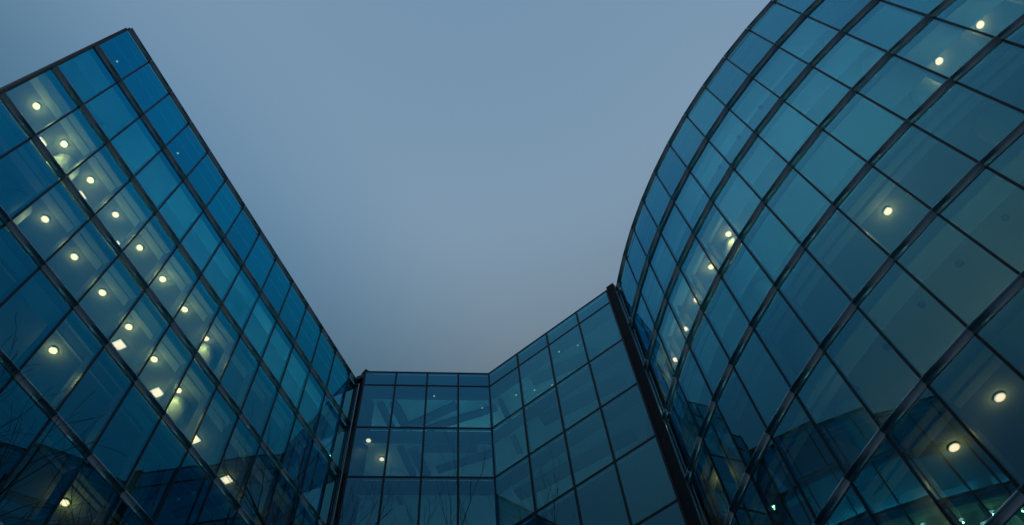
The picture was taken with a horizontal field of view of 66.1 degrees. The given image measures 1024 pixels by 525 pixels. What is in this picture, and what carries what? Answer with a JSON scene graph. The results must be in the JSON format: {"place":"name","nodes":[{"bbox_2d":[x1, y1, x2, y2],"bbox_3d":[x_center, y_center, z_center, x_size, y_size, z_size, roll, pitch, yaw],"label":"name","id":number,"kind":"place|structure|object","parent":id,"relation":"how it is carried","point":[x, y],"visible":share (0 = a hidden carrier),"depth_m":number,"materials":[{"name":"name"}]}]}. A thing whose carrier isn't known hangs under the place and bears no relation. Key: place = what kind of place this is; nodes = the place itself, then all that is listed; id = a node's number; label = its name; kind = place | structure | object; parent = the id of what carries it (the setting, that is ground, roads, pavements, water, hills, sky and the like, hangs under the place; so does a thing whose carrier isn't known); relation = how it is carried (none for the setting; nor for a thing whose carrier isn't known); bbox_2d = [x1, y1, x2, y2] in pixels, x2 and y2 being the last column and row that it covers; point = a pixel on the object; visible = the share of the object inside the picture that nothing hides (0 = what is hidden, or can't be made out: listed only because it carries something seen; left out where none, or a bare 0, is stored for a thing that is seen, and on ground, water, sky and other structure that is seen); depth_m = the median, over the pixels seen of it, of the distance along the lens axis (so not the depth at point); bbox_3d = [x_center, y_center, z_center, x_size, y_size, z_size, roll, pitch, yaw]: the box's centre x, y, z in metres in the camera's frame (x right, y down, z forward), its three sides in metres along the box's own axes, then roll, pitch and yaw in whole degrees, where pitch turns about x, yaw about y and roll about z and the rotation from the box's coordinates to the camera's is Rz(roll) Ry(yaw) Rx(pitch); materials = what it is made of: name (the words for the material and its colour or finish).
{"place":"outdoors","nodes":[
{"label":"outdoors","id":0,"kind":"place"},
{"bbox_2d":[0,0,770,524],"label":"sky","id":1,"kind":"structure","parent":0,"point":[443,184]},
{"bbox_2d":[333,283,700,524],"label":"glass link block","id":2,"kind":"structure","parent":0,"point":[586,415],"depth_m":38.08,"materials":[{"name":"blue glass"}]},
{"bbox_2d":[615,0,1023,524],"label":"glass drum building","id":3,"kind":"structure","parent":0,"point":[819,337],"depth_m":24.08,"materials":[{"name":"blue glass"}]},
{"bbox_2d":[883,206,892,214],"bbox_3d":[11.345,-1.554,23.759,0.280,0.052,0.280,28,-68,-17],"label":"ceiling downlight","id":4,"kind":"object","parent":3,"relation":"attached to","point":[888,210],"visible":1,"depth_m":23.73,"materials":[{"name":"white paint"}]},
{"bbox_2d":[947,442,959,451],"bbox_3d":[10.458,4.369,18.619,0.280,0.052,0.280,21,-66,-14],"label":"ceiling downlight","id":5,"kind":"object","parent":3,"relation":"attached to","point":[953,447],"visible":1,"depth_m":18.59,"materials":[{"name":"white paint"}]},
{"bbox_2d":[993,391,1005,401],"bbox_3d":[11.161,3.079,18.011,0.280,0.052,0.280,24,-67,-15],"label":"ceiling downlight","id":6,"kind":"object","parent":3,"relation":"attached to","point":[999,396],"visible":1,"depth_m":17.98,"materials":[{"name":"white paint"}]},
{"label":"ground","id":7,"kind":"structure","parent":0,"visible":0},
{"bbox_2d":[0,316,179,524],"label":"bare tree","id":8,"kind":"object","parent":7,"relation":"on","point":[3,478],"visible":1,"depth_m":11.17,"materials":[{"name":"black plant"}]},
{"bbox_2d":[0,28,358,524],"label":"glass office wing","id":9,"kind":"structure","parent":7,"relation":"on","point":[122,129],"depth_m":28.77,"materials":[{"name":"blue glass"}]},
{"bbox_2d":[32,102,40,109],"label":"ceiling downlight","id":10,"kind":"object","parent":9,"relation":"attached to","point":[36,105],"visible":1,"depth_m":27.90,"materials":[{"name":"white paint"}]},
{"bbox_2d":[39,136,47,145],"bbox_3d":[-17.106,-4.343,28.519,0.400,0.048,0.400,-22,-64,7],"label":"ceiling downlight","id":11,"kind":"object","parent":9,"relation":"attached to","point":[43,140],"visible":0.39,"depth_m":28.48,"materials":[{"name":"white paint"}]},
{"bbox_2d":[41,215,49,222],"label":"ceiling downlight","id":12,"kind":"object","parent":9,"relation":"attached to","point":[45,218],"visible":1,"depth_m":26.04,"materials":[{"name":"white paint"}]},
{"bbox_2d":[48,346,58,353],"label":"ceiling downlight","id":13,"kind":"object","parent":9,"relation":"attached to","point":[53,350],"visible":1,"depth_m":24.18,"materials":[{"name":"white paint"}]},
{"bbox_2d":[60,140,68,147],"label":"ceiling downlight","id":14,"kind":"object","parent":9,"relation":"attached to","point":[64,143],"visible":1,"depth_m":28.57,"materials":[{"name":"white paint"}]},
{"bbox_2d":[60,498,69,505],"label":"ceiling downlight","id":15,"kind":"object","parent":9,"relation":"attached to","point":[63,502],"visible":0.68,"depth_m":22.32,"materials":[{"name":"white paint"}]},
{"bbox_2d":[70,253,78,260],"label":"ceiling downlight","id":16,"kind":"object","parent":9,"relation":"attached to","point":[74,256],"visible":1,"depth_m":26.71,"materials":[{"name":"white paint"}]},
{"bbox_2d":[79,190,87,199],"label":"ceiling downlight","id":17,"kind":"object","parent":9,"relation":"attached to","point":[83,194],"visible":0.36,"depth_m":29.49,"materials":[{"name":"white paint"}]},
{"bbox_2d":[86,176,94,183],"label":"ceiling downlight","id":18,"kind":"object","parent":9,"relation":"attached to","point":[90,179],"visible":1,"depth_m":29.24,"materials":[{"name":"white paint"}]},
{"bbox_2d":[98,289,106,295],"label":"ceiling downlight","id":19,"kind":"object","parent":9,"relation":"attached to","point":[102,292],"visible":1,"depth_m":27.38,"materials":[{"name":"white paint"}]},
{"bbox_2d":[112,211,119,217],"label":"ceiling downlight","id":20,"kind":"object","parent":9,"relation":"attached to","point":[115,214],"visible":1,"depth_m":29.91,"materials":[{"name":"white paint"}]},
{"bbox_2d":[111,338,127,350],"bbox_3d":[-14.163,2.961,28.387,0.400,0.048,0.400,-22,-64,7],"label":"ceiling downlight","id":21,"kind":"object","parent":9,"relation":"attached to","point":[119,344],"visible":0.96,"depth_m":28.36,"materials":[{"name":"white paint"}]},
{"bbox_2d":[125,323,132,329],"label":"ceiling downlight","id":22,"kind":"object","parent":9,"relation":"attached to","point":[128,326],"visible":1,"depth_m":28.05,"materials":[{"name":"white paint"}]},
{"bbox_2d":[136,244,143,250],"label":"ceiling downlight","id":23,"kind":"object","parent":9,"relation":"attached to","point":[139,247],"visible":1,"depth_m":30.58,"materials":[{"name":"white paint"}]},
{"bbox_2d":[150,355,158,361],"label":"ceiling downlight","id":24,"kind":"object","parent":9,"relation":"attached to","point":[153,358],"visible":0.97,"depth_m":28.72,"materials":[{"name":"white paint"}]},
{"bbox_2d":[150,386,163,397],"bbox_3d":[-13.255,4.849,29.408,0.400,0.048,0.400,-22,-64,7],"label":"ceiling downlight","id":25,"kind":"object","parent":9,"relation":"attached to","point":[156,392],"visible":0.86,"depth_m":29.38,"materials":[{"name":"white paint"}]},
{"bbox_2d":[159,276,166,281],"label":"ceiling downlight","id":26,"kind":"object","parent":9,"relation":"attached to","point":[162,278],"visible":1,"depth_m":31.25,"materials":[{"name":"white paint"}]},
{"bbox_2d":[181,306,188,311],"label":"ceiling downlight","id":27,"kind":"object","parent":9,"relation":"attached to","point":[184,308],"visible":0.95,"depth_m":31.92,"materials":[{"name":"white paint"}]},
{"bbox_2d":[192,434,201,443],"bbox_3d":[-12.300,6.836,30.483,0.400,0.048,0.400,-22,-64,7],"label":"ceiling downlight","id":28,"kind":"object","parent":9,"relation":"attached to","point":[197,439],"visible":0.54,"depth_m":30.49,"materials":[{"name":"white paint"}]},
{"bbox_2d":[220,474,233,484],"bbox_3d":[-11.411,8.686,31.484,0.400,0.048,0.400,-22,-64,7],"label":"ceiling downlight","id":29,"kind":"object","parent":9,"relation":"attached to","point":[225,480],"visible":0.93,"depth_m":31.45,"materials":[{"name":"white paint"}]},
{"bbox_2d":[199,398,573,524],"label":"bare tree","id":30,"kind":"object","parent":7,"relation":"on","point":[259,515],"visible":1,"depth_m":19.71,"materials":[{"name":"black plant"}]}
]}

